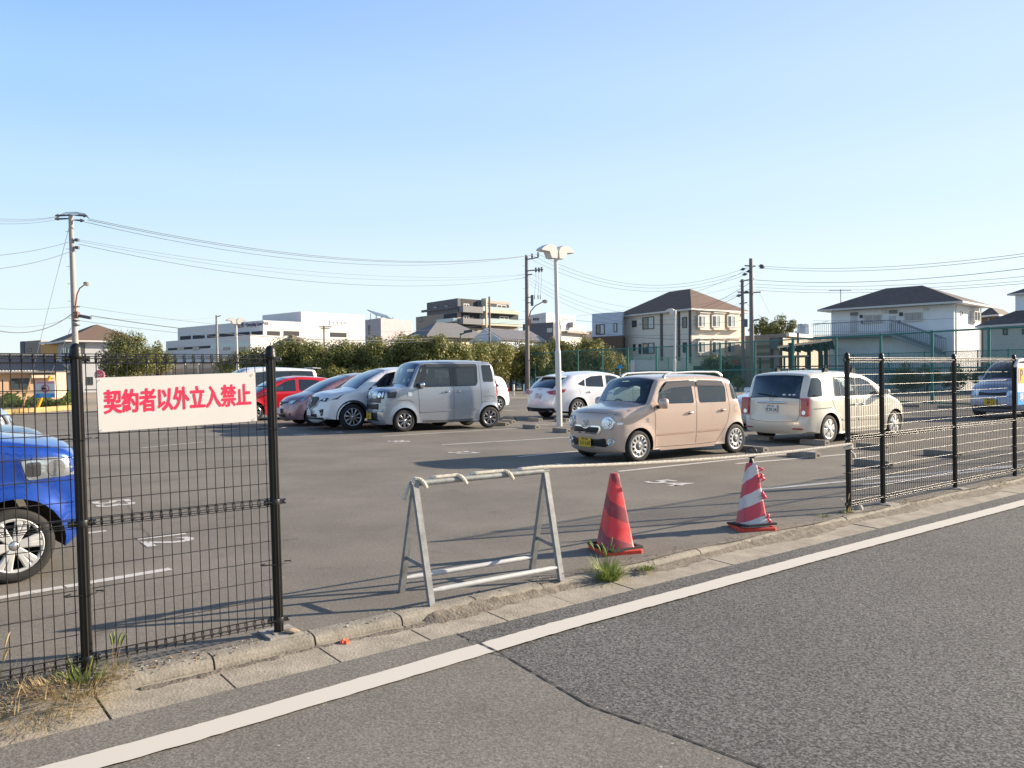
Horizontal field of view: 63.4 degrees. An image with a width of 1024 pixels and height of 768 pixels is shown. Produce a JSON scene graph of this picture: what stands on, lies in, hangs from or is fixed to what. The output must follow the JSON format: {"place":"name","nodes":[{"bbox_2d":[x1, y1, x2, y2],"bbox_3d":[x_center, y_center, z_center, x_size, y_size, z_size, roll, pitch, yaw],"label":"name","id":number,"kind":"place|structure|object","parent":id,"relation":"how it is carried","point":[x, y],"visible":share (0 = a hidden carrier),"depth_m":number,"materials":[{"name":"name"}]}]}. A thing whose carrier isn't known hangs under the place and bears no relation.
{"place":"outdoors","nodes":[
{"label":"outdoors","id":0,"kind":"place"},
{"bbox_2d":[20,340,47,370],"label":"house","id":1,"kind":"structure","parent":0,"point":[29,346],"depth_m":113.91,"materials":[{"name":"grey"}]},
{"bbox_2d":[365,310,411,347],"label":"building","id":2,"kind":"structure","parent":0,"point":[386,326],"depth_m":120.37,"materials":[{"name":"grey"}]},
{"bbox_2d":[405,322,478,346],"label":"house","id":3,"kind":"structure","parent":0,"point":[442,327],"depth_m":95.52,"materials":[{"name":"grey"}]},
{"bbox_2d":[416,298,522,341],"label":"apartment block","id":4,"kind":"structure","parent":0,"point":[473,311],"depth_m":143.90,"materials":[{"name":"grey"}]},
{"bbox_2d":[4,387,971,653],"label":"sandy yard","id":5,"kind":"structure","parent":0,"point":[92,401],"depth_m":49.77,"materials":[{"name":"sand"}]},
{"bbox_2d":[0,354,69,399],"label":"bungalow","id":6,"kind":"object","parent":5,"relation":"on","point":[16,376],"visible":0.55,"depth_m":59.12,"materials":[{"name":"grey"}]},
{"bbox_2d":[0,392,70,407],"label":"hedge","id":7,"kind":"object","parent":5,"relation":"on","point":[51,402],"visible":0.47,"depth_m":43.84,"materials":[{"name":"green plant"}]},
{"bbox_2d":[5,405,71,413],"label":"planter kerb","id":8,"kind":"structure","parent":5,"relation":"on","point":[38,409],"depth_m":37.27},
{"bbox_2d":[35,379,54,397],"bbox_3d":[-20.579,0.522,36.465,0.932,1.501,0.071,-1,1,2],"label":"no engine sign","id":9,"kind":"object","parent":5,"relation":"on","point":[50,385],"visible":0.92,"depth_m":36.45,"materials":[{"name":"multicoloured plastic"}]},
{"bbox_2d":[55,212,91,343],"bbox_3d":[-22.666,-3.703,42.886,1.916,10.419,0.523,0,1,11],"label":"utility pole","id":10,"kind":"object","parent":5,"relation":"on","point":[75,315],"visible":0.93,"depth_m":42.82,"materials":[{"name":"concrete"}]},
{"bbox_2d":[91,219,520,261],"bbox_3d":[-10.381,-9.022,54.377,32.536,1.760,0.022,-1,1,-45],"label":"power line","id":11,"kind":"object","parent":10,"relation":"attached to","point":[292,253],"visible":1,"depth_m":50.84,"materials":[{"name":"grey"}]},
{"bbox_2d":[95,327,162,376],"bbox_3d":[-23.175,-1.050,50.092,3.765,4.720,4.392,-1,1,-39],"label":"tree","id":12,"kind":"object","parent":5,"relation":"on","point":[120,346],"visible":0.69,"depth_m":49.30,"materials":[{"name":"green plant"}]},
{"bbox_2d":[141,340,176,375],"bbox_3d":[-22.114,-0.747,51.970,2.224,4.041,2.204,-1,1,0],"label":"tree","id":13,"kind":"object","parent":5,"relation":"on","point":[163,369],"visible":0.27,"depth_m":51.90,"materials":[{"name":"green plant"}]},
{"bbox_2d":[239,343,275,367],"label":"tree","id":14,"kind":"object","parent":5,"relation":"on","point":[259,348],"visible":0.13,"depth_m":61.49,"materials":[{"name":"green plant"}]},
{"bbox_2d":[270,333,313,367],"bbox_3d":[-16.330,-1.390,61.958,3.914,5.001,3.149,-1,1,-30],"label":"tree","id":15,"kind":"object","parent":5,"relation":"on","point":[293,361],"visible":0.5,"depth_m":61.12,"materials":[{"name":"green plant"}]},
{"bbox_2d":[296,340,341,373],"bbox_3d":[-13.878,-1.163,59.909,3.885,4.478,3.305,-1,1,-44],"label":"tree","id":16,"kind":"object","parent":5,"relation":"on","point":[317,357],"visible":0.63,"depth_m":59.23,"materials":[{"name":"green plant"}]},
{"bbox_2d":[316,363,346,377],"bbox_3d":[-12.354,-0.167,57.083,3.350,2.526,2.627,-1,1,-2],"label":"shrub","id":17,"kind":"object","parent":5,"relation":"on","point":[332,371],"visible":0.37,"depth_m":56.53,"materials":[{"name":"green plant"}]},
{"bbox_2d":[332,339,367,370],"bbox_3d":[-11.838,-1.190,60.941,3.149,4.479,3.914,0,1,31],"label":"tree","id":18,"kind":"object","parent":5,"relation":"on","point":[348,352],"visible":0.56,"depth_m":60.13,"materials":[{"name":"green plant"}]},
{"bbox_2d":[358,332,399,371],"bbox_3d":[-9.511,-1.342,59.890,3.305,4.768,3.885,0,1,16],"label":"tree","id":19,"kind":"object","parent":5,"relation":"on","point":[378,354],"visible":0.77,"depth_m":59.21,"materials":[{"name":"green plant"}]},
{"bbox_2d":[389,331,423,364],"bbox_3d":[-7.419,-1.496,60.929,3.149,5.052,3.914,-1,1,1],"label":"tree","id":20,"kind":"object","parent":5,"relation":"on","point":[402,356],"visible":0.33,"depth_m":60.02,"materials":[{"name":"green plant"}]},
{"bbox_2d":[405,333,449,361],"bbox_3d":[-6.038,-1.335,59.893,3.426,4.715,3.600,-1,1,-6],"label":"tree","id":21,"kind":"object","parent":5,"relation":"on","point":[432,348],"visible":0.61,"depth_m":59.24,"materials":[{"name":"green plant"}]},
{"bbox_2d":[435,339,475,360],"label":"tree","id":22,"kind":"object","parent":5,"relation":"on","point":[459,350],"visible":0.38,"depth_m":60.37,"materials":[{"name":"green plant"}]},
{"bbox_2d":[464,341,493,363],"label":"tree","id":23,"kind":"object","parent":5,"relation":"on","point":[480,356],"visible":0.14,"depth_m":62.90,"materials":[{"name":"green plant"}]},
{"bbox_2d":[470,338,505,375],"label":"tree","id":24,"kind":"object","parent":5,"relation":"on","point":[496,363],"visible":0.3,"depth_m":65.42,"materials":[{"name":"green plant"}]},
{"bbox_2d":[490,339,518,383],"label":"tree","id":25,"kind":"object","parent":5,"relation":"on","point":[506,354],"visible":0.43,"depth_m":67.32,"materials":[{"name":"green plant"}]},
{"bbox_2d":[499,340,524,390],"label":"tree","id":26,"kind":"object","parent":5,"relation":"on","point":[518,365],"visible":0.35,"depth_m":69.58,"materials":[{"name":"green plant"}]},
{"bbox_2d":[523,252,547,391],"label":"utility pole","id":27,"kind":"object","parent":5,"relation":"on","point":[527,352],"visible":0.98,"depth_m":65.79,"materials":[{"name":"grey"}]},
{"bbox_2d":[91,315,526,340],"bbox_3d":[-10.266,-3.578,54.454,32.632,1.480,0.035,-1,1,-45],"label":"power line","id":28,"kind":"object","parent":27,"relation":"attached to","point":[289,338],"visible":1,"depth_m":50.56,"materials":[{"name":"grey"}]},
{"bbox_2d":[89,220,530,262],"bbox_3d":[-10.184,-8.999,54.377,32.947,1.920,0.022,-1,1,-44],"label":"power line","id":29,"kind":"object","parent":27,"relation":"attached to","point":[282,253],"visible":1,"depth_m":50.22,"materials":[{"name":"grey"}]},
{"bbox_2d":[519,341,554,383],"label":"tree","id":30,"kind":"object","parent":5,"relation":"on","point":[538,349],"visible":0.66,"depth_m":69.21,"materials":[{"name":"green plant"}]},
{"bbox_2d":[535,341,567,375],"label":"tree","id":31,"kind":"object","parent":5,"relation":"on","point":[548,347],"visible":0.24,"depth_m":71.41,"materials":[{"name":"green plant"}]},
{"bbox_2d":[561,338,593,372],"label":"tree","id":32,"kind":"object","parent":5,"relation":"on","point":[573,348],"visible":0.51,"depth_m":71.21,"materials":[{"name":"green plant"}]},
{"bbox_2d":[569,334,604,363],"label":"tree","id":33,"kind":"object","parent":5,"relation":"on","point":[585,342],"visible":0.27,"depth_m":72.19,"materials":[{"name":"green plant"}]},
{"bbox_2d":[580,341,617,373],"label":"tree","id":34,"kind":"object","parent":5,"relation":"on","point":[596,355],"visible":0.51,"depth_m":71.40,"materials":[{"name":"green plant"}]},
{"bbox_2d":[530,357,740,386],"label":"chain link fence","id":35,"kind":"object","parent":5,"relation":"on","point":[683,362],"visible":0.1,"depth_m":81.92,"materials":[{"name":"metal"}]},
{"bbox_2d":[631,360,654,374],"bbox_3d":[8.867,-0.475,56.053,1.656,2.294,0.106,-1,1,0],"label":"blank board","id":36,"kind":"object","parent":5,"relation":"on","point":[633,365],"visible":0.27,"depth_m":55.99,"materials":[{"name":"grey"}]},
{"bbox_2d":[701,353,733,378],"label":"tree","id":37,"kind":"object","parent":5,"relation":"on","point":[715,364],"visible":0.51,"depth_m":65.76,"materials":[{"name":"green plant"}]},
{"bbox_2d":[736,258,763,386],"bbox_3d":[17.794,-4.290,61.892,2.145,10.164,0.503,-1,1,0],"label":"utility pole","id":38,"kind":"object","parent":5,"relation":"on","point":[751,310],"visible":0.95,"depth_m":61.81,"materials":[{"name":"grey"}]},
{"bbox_2d":[506,326,1023,404],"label":"chain link fence","id":39,"kind":"object","parent":5,"relation":"on","point":[931,346],"visible":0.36,"depth_m":40.73,"materials":[{"name":"metal"}]},
{"bbox_2d":[778,339,834,370],"bbox_3d":[23.193,-1.503,63.879,3.168,3.813,14.590,0,1,26],"label":"carport","id":40,"kind":"object","parent":5,"relation":"on","point":[805,347],"visible":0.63,"depth_m":61.17,"materials":[{"name":"green metal"}]},
{"bbox_2d":[890,362,921,393],"bbox_3d":[23.670,-0.272,49.973,1.953,2.137,1.741,-1,1,0],"label":"shrub","id":41,"kind":"object","parent":5,"relation":"on","point":[900,374],"visible":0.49,"depth_m":49.81,"materials":[{"name":"green plant"}]},
{"bbox_2d":[823,349,1023,391],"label":"chain link fence","id":42,"kind":"object","parent":5,"relation":"on","point":[1007,351],"visible":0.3,"depth_m":54.77,"materials":[{"name":"metal"}]},
{"bbox_2d":[917,365,943,392],"bbox_3d":[25.386,-0.230,50.530,1.812,2.005,1.711,-1,1,9],"label":"shrub","id":43,"kind":"object","parent":5,"relation":"on","point":[928,379],"visible":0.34,"depth_m":50.21,"materials":[{"name":"green plant"}]},
{"bbox_2d":[941,363,974,389],"bbox_3d":[27.312,-0.327,51.010,1.741,2.137,1.953,-1,1,-25],"label":"shrub","id":44,"kind":"object","parent":5,"relation":"on","point":[961,376],"visible":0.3,"depth_m":50.70,"materials":[{"name":"green plant"}]},
{"bbox_2d":[469,328,545,386],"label":"house","id":45,"kind":"structure","parent":0,"point":[516,335],"depth_m":91.61,"materials":[{"name":"white metal"}]},
{"bbox_2d":[0,398,1023,696],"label":"parking lot","id":46,"kind":"structure","parent":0,"point":[342,518],"depth_m":9.48,"materials":[{"name":"asphalt"}]},
{"bbox_2d":[0,379,35,413],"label":"fence","id":47,"kind":"object","parent":46,"relation":"on","point":[15,393],"visible":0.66,"depth_m":35.50,"materials":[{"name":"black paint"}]},
{"bbox_2d":[1,424,41,433],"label":"parked car","id":48,"kind":"object","parent":46,"relation":"on","point":[8,428],"visible":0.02,"depth_m":9.83,"materials":[{"name":"grey paint"}]},
{"bbox_2d":[0,431,75,582],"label":"parked car","id":49,"kind":"object","parent":46,"relation":"on","point":[9,497],"visible":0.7,"depth_m":6.38,"materials":[{"name":"blue paint"}]},
{"bbox_2d":[0,632,85,716],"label":"weed","id":50,"kind":"object","parent":46,"relation":"on","point":[4,657],"visible":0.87,"depth_m":4.07,"materials":[{"name":"beige plant"}]},
{"bbox_2d":[5,658,132,706],"bbox_3d":[-2.229,1.481,4.166,0.610,0.117,0.612,-1,1,0],"label":"weed","id":51,"kind":"object","parent":46,"relation":"on","point":[57,680],"visible":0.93,"depth_m":4.14,"materials":[{"name":"beige plant"}]},
{"bbox_2d":[53,652,116,685],"bbox_3d":[-2.197,1.448,4.263,0.335,0.152,0.355,-1,1,-42],"label":"weed","id":52,"kind":"object","parent":46,"relation":"on","point":[73,672],"visible":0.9,"depth_m":4.23,"materials":[{"name":"plant"}]},
{"bbox_2d":[70,661,123,684],"bbox_3d":[-2.186,1.522,4.353,0.220,0.041,0.220,-1,1,-39],"label":"concrete footing","id":53,"kind":"object","parent":46,"relation":"on","point":[118,671],"visible":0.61,"depth_m":4.33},
{"bbox_2d":[89,630,144,678],"bbox_3d":[-2.131,1.417,4.376,0.342,0.215,0.347,-1,1,-13],"label":"weed","id":54,"kind":"object","parent":46,"relation":"on","point":[118,641],"visible":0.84,"depth_m":4.38,"materials":[{"name":"green plant"}]},
{"bbox_2d":[0,343,291,681],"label":"fence","id":55,"kind":"object","parent":46,"relation":"on","point":[75,359],"visible":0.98,"depth_m":4.41,"materials":[{"name":"metal"}]},
{"bbox_2d":[96,372,256,431],"bbox_3d":[-1.839,0.092,4.590,0.853,0.306,0.061,-1,1,-39],"label":"warning board","id":56,"kind":"object","parent":55,"relation":"attached to","point":[140,402],"visible":1,"depth_m":4.55,"materials":[{"name":"white"}]},
{"bbox_2d":[138,533,193,546],"bbox_3d":[-3.287,1.481,7.888,0.453,0.001,0.498,-1,1,-35],"label":"bay number","id":57,"kind":"object","parent":46,"relation":"on","point":[148,544],"visible":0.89,"depth_m":7.80,"materials":[{"name":"paint"}]},
{"bbox_2d":[233,367,320,385],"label":"parked car","id":58,"kind":"object","parent":46,"relation":"on","point":[284,371],"visible":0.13,"depth_m":34.41,"materials":[{"name":"white paint"}]},
{"bbox_2d":[257,624,302,640],"bbox_3d":[-1.399,1.505,4.993,0.200,0.041,0.200,-1,1,-39],"label":"concrete footing","id":59,"kind":"object","parent":46,"relation":"on","point":[270,634],"visible":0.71,"depth_m":4.95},
{"bbox_2d":[256,376,327,419],"bbox_3d":[-8.091,0.470,29.507,4.253,1.525,2.148,-1,1,-31],"label":"parked car","id":60,"kind":"object","parent":46,"relation":"on","point":[286,386],"visible":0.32,"depth_m":28.77,"materials":[{"name":"red paint"}]},
{"bbox_2d":[277,373,360,425],"bbox_3d":[-5.280,0.448,26.376,4.336,1.596,2.147,-1,1,-31],"label":"parked car","id":61,"kind":"object","parent":46,"relation":"on","point":[293,407],"visible":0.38,"depth_m":25.14,"materials":[{"name":"grey paint"}]},
{"bbox_2d":[307,367,447,429],"bbox_3d":[-3.736,0.378,24.591,4.746,1.753,2.277,-1,1,-31],"label":"parked car","id":62,"kind":"object","parent":46,"relation":"on","point":[344,405],"visible":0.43,"depth_m":23.22,"materials":[{"name":"white paint"}]},
{"bbox_2d":[366,360,499,431],"bbox_3d":[-2.279,0.293,23.294,3.665,1.928,1.995,-1,1,-30],"label":"parked car","id":63,"kind":"object","parent":46,"relation":"on","point":[464,392],"visible":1,"depth_m":22.67,"materials":[{"name":"grey paint"}]},
{"bbox_2d":[398,468,564,606],"bbox_3d":[-0.198,1.067,6.043,1.200,0.829,0.475,-1,1,-34],"label":"barricade","id":64,"kind":"object","parent":46,"relation":"on","point":[416,512],"visible":1,"depth_m":5.95,"materials":[{"name":"metal"}]},
{"bbox_2d":[402,443,855,499],"bbox_3d":[1.521,0.727,7.371,5.618,0.269,0.150,-1,1,-37],"label":"rope","id":65,"kind":"object","parent":64,"relation":"attached to","point":[512,477],"visible":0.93,"depth_m":6.76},
{"bbox_2d":[495,376,508,411],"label":"parked car","id":66,"kind":"object","parent":46,"relation":"on","point":[503,394],"visible":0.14,"depth_m":32.85,"materials":[{"name":"white paint"}]},
{"bbox_2d":[0,405,1023,598],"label":"bay lines","id":67,"kind":"object","parent":46,"relation":"on","point":[91,582],"visible":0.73,"depth_m":11.61,"materials":[{"name":"paint"}]},
{"bbox_2d":[536,244,574,425],"bbox_3d":[1.270,-1.370,23.686,1.200,5.167,0.280,-1,1,-36],"label":"lamp post","id":68,"kind":"object","parent":46,"relation":"on","point":[554,252],"visible":1,"depth_m":23.65,"materials":[{"name":"grey"}]},
{"bbox_2d":[525,371,619,416],"bbox_3d":[2.841,0.322,28.796,4.844,1.601,2.337,-1,1,-34],"label":"parked car","id":69,"kind":"object","parent":46,"relation":"on","point":[580,389],"visible":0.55,"depth_m":27.42,"materials":[{"name":"white paint"}]},
{"bbox_2d":[587,473,642,555],"bbox_3d":[0.893,1.111,7.197,0.403,0.675,0.403,-1,1,-23],"label":"traffic cone","id":70,"kind":"object","parent":46,"relation":"on","point":[614,524],"visible":0.93,"depth_m":7.12,"materials":[{"name":"plastic"}]},
{"bbox_2d":[569,371,744,461],"bbox_3d":[2.684,0.539,15.361,3.459,1.550,1.880,-1,1,-34],"label":"parked car","id":71,"kind":"object","parent":46,"relation":"on","point":[635,418],"visible":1,"depth_m":14.72,"materials":[{"name":"beige paint"}]},
{"bbox_2d":[727,447,776,531],"bbox_3d":[2.354,1.019,8.143,0.403,0.801,0.402,-1,1,-10],"label":"traffic cone","id":72,"kind":"object","parent":46,"relation":"on","point":[752,516],"visible":0.95,"depth_m":8.06,"materials":[{"name":"plastic"}]},
{"bbox_2d":[526,475,1023,582],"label":"soil edge","id":73,"kind":"object","parent":46,"relation":"on","point":[741,536],"visible":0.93,"depth_m":7.81,"materials":[{"name":"soil"}]},
{"bbox_2d":[737,378,852,425],"bbox_3d":[7.716,0.426,22.809,4.310,1.455,2.110,-1,1,-38],"label":"parked car","id":74,"kind":"object","parent":46,"relation":"on","point":[745,394],"visible":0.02,"depth_m":22.39,"materials":[{"name":"white paint"}]},
{"bbox_2d":[787,451,820,458],"bbox_3d":[5.171,1.243,14.677,0.170,0.105,0.605,-1,1,-34],"label":"wheel stop","id":75,"kind":"object","parent":46,"relation":"on","point":[810,454],"visible":0.75,"depth_m":14.55,"materials":[{"name":"concrete"}]},
{"bbox_2d":[741,365,902,442],"bbox_3d":[7.151,0.387,18.700,4.190,1.662,2.082,-1,1,-35],"label":"parked car","id":76,"kind":"object","parent":46,"relation":"on","point":[802,401],"visible":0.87,"depth_m":17.50,"materials":[{"name":"beige paint"}]},
{"bbox_2d":[853,458,893,467],"bbox_3d":[5.760,1.257,13.192,0.170,0.105,0.605,-1,1,-34],"label":"wheel stop","id":77,"kind":"object","parent":46,"relation":"on","point":[870,462],"visible":0.62,"depth_m":13.16,"materials":[{"name":"concrete"}]},
{"bbox_2d":[841,352,1023,510],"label":"fence","id":78,"kind":"object","parent":46,"relation":"on","point":[882,434],"visible":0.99,"depth_m":10.15,"materials":[{"name":"metal"}]},
{"bbox_2d":[1013,358,1023,404],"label":"parking sign","id":79,"kind":"object","parent":78,"relation":"attached to","point":[1020,383],"visible":1,"depth_m":11.73,"materials":[{"name":"multicoloured"}]},
{"bbox_2d":[971,359,1023,416],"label":"parked car","id":80,"kind":"object","parent":46,"relation":"on","point":[1001,407],"visible":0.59,"depth_m":25.17,"materials":[{"name":"blue paint"}]},
{"bbox_2d":[0,0,1023,366],"label":"sky","id":81,"kind":"structure","parent":0,"point":[663,143],"materials":[{"name":"blue"}]},
{"bbox_2d":[523,322,560,345],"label":"house","id":82,"kind":"structure","parent":0,"point":[544,332],"depth_m":109.16,"materials":[{"name":"grey"}]},
{"bbox_2d":[530,312,575,323],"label":"apartment block","id":83,"kind":"structure","parent":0,"point":[535,318],"depth_m":131.30,"materials":[{"name":"grey"}]},
{"bbox_2d":[559,322,590,345],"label":"apartment block","id":84,"kind":"structure","parent":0,"point":[567,334],"depth_m":120.90,"materials":[{"name":"grey"}]},
{"bbox_2d":[458,492,1023,767],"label":"road","id":85,"kind":"structure","parent":0,"point":[906,652],"depth_m":4.77,"materials":[{"name":"asphalt"}]},
{"bbox_2d":[0,634,759,767],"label":"road patch","id":86,"kind":"object","parent":85,"relation":"on","point":[492,710],"visible":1,"depth_m":3.79,"materials":[{"name":"asphalt"}]},
{"bbox_2d":[37,500,1023,767],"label":"road edge line","id":87,"kind":"object","parent":85,"relation":"on","point":[139,748],"visible":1,"depth_m":4.61,"materials":[{"name":"paint"}]},
{"bbox_2d":[457,633,763,767],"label":"road crack","id":88,"kind":"object","parent":85,"relation":"on","point":[608,711],"visible":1,"depth_m":3.99,"materials":[{"name":"black"}]},
{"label":"gutter bed","id":89,"kind":"structure","parent":85,"relation":"on","visible":0},
{"bbox_2d":[0,484,1023,746],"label":"gutter","id":90,"kind":"object","parent":89,"relation":"on","point":[136,700],"visible":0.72,"depth_m":4.98,"materials":[{"name":"concrete"}]},
{"bbox_2d":[0,478,1007,707],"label":"leaf litter","id":91,"kind":"object","parent":90,"relation":"on","point":[58,686],"visible":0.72,"depth_m":4.51,"materials":[{"name":"plant"}]},
{"bbox_2d":[139,479,1023,690],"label":"soil strip","id":92,"kind":"object","parent":90,"relation":"on","point":[473,608],"visible":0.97,"depth_m":6.36,"materials":[{"name":"soil"}]},
{"bbox_2d":[578,537,637,581],"bbox_3d":[0.740,1.364,6.427,0.501,0.316,0.499,-1,1,0],"label":"weed","id":93,"kind":"object","parent":92,"relation":"on","point":[612,574],"visible":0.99,"depth_m":6.39,"materials":[{"name":"plant"}]},
{"bbox_2d":[0,477,1023,718],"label":"kerb","id":94,"kind":"structure","parent":89,"relation":"on","point":[181,667],"depth_m":4.98,"materials":[{"name":"concrete"}]},
{"bbox_2d":[0,668,126,740],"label":"weed","id":95,"kind":"object","parent":94,"relation":"on","point":[66,716],"visible":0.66,"depth_m":3.92,"materials":[{"name":"brown plant"}]},
{"bbox_2d":[745,333,825,386],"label":"hall","id":96,"kind":"structure","parent":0,"point":[775,336],"depth_m":86.78,"materials":[{"name":"brown"}]},
{"bbox_2d":[813,285,993,389],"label":"apartment house","id":97,"kind":"structure","parent":0,"point":[909,310],"depth_m":66.00,"materials":[{"name":"grey"}]},
{"bbox_2d":[981,308,1007,369],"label":"house","id":98,"kind":"structure","parent":0,"point":[994,313],"depth_m":83.29,"materials":[{"name":"grey"}]},
{"label":"ground","id":99,"kind":"structure","parent":0,"visible":0},
{"bbox_2d":[39,341,57,370],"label":"house","id":100,"kind":"structure","parent":99,"relation":"on","point":[50,348],"depth_m":105.95,"materials":[{"name":"grey"}]},
{"bbox_2d":[45,325,144,391],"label":"house","id":101,"kind":"structure","parent":99,"relation":"on","point":[90,340],"depth_m":100.64,"materials":[{"name":"grey"}]},
{"bbox_2d":[138,364,221,375],"bbox_3d":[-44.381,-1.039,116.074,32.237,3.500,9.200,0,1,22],"label":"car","id":102,"kind":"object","parent":99,"relation":"on","point":[199,369],"depth_m":110.75,"materials":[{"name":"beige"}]},
{"bbox_2d":[166,335,283,361],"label":"store wing","id":103,"kind":"structure","parent":99,"relation":"on","point":[207,346],"depth_m":173.75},
{"bbox_2d":[178,311,364,347],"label":"store","id":104,"kind":"structure","parent":99,"relation":"on","point":[346,326],"depth_m":180.76,"materials":[{"name":"grey"}]},
{"bbox_2d":[592,312,624,360],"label":"house","id":105,"kind":"structure","parent":99,"relation":"on","point":[615,338],"depth_m":97.16,"materials":[{"name":"grey"}]},
{"bbox_2d":[624,289,748,386],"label":"house","id":106,"kind":"structure","parent":99,"relation":"on","point":[654,313],"depth_m":91.49,"materials":[{"name":"grey"}]},
{"bbox_2d":[737,278,753,388],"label":"utility pole","id":107,"kind":"object","parent":99,"relation":"on","point":[744,322],"visible":0.81,"depth_m":65.83,"materials":[{"name":"grey"}]},
{"bbox_2d":[748,314,797,334],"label":"tree","id":108,"kind":"object","parent":99,"relation":"on","point":[763,328],"visible":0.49,"depth_m":116.95,"materials":[{"name":"green plant"}]},
{"bbox_2d":[975,289,1023,371],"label":"house","id":109,"kind":"structure","parent":99,"relation":"on","point":[1014,318],"depth_m":55.79,"materials":[{"name":"grey"}]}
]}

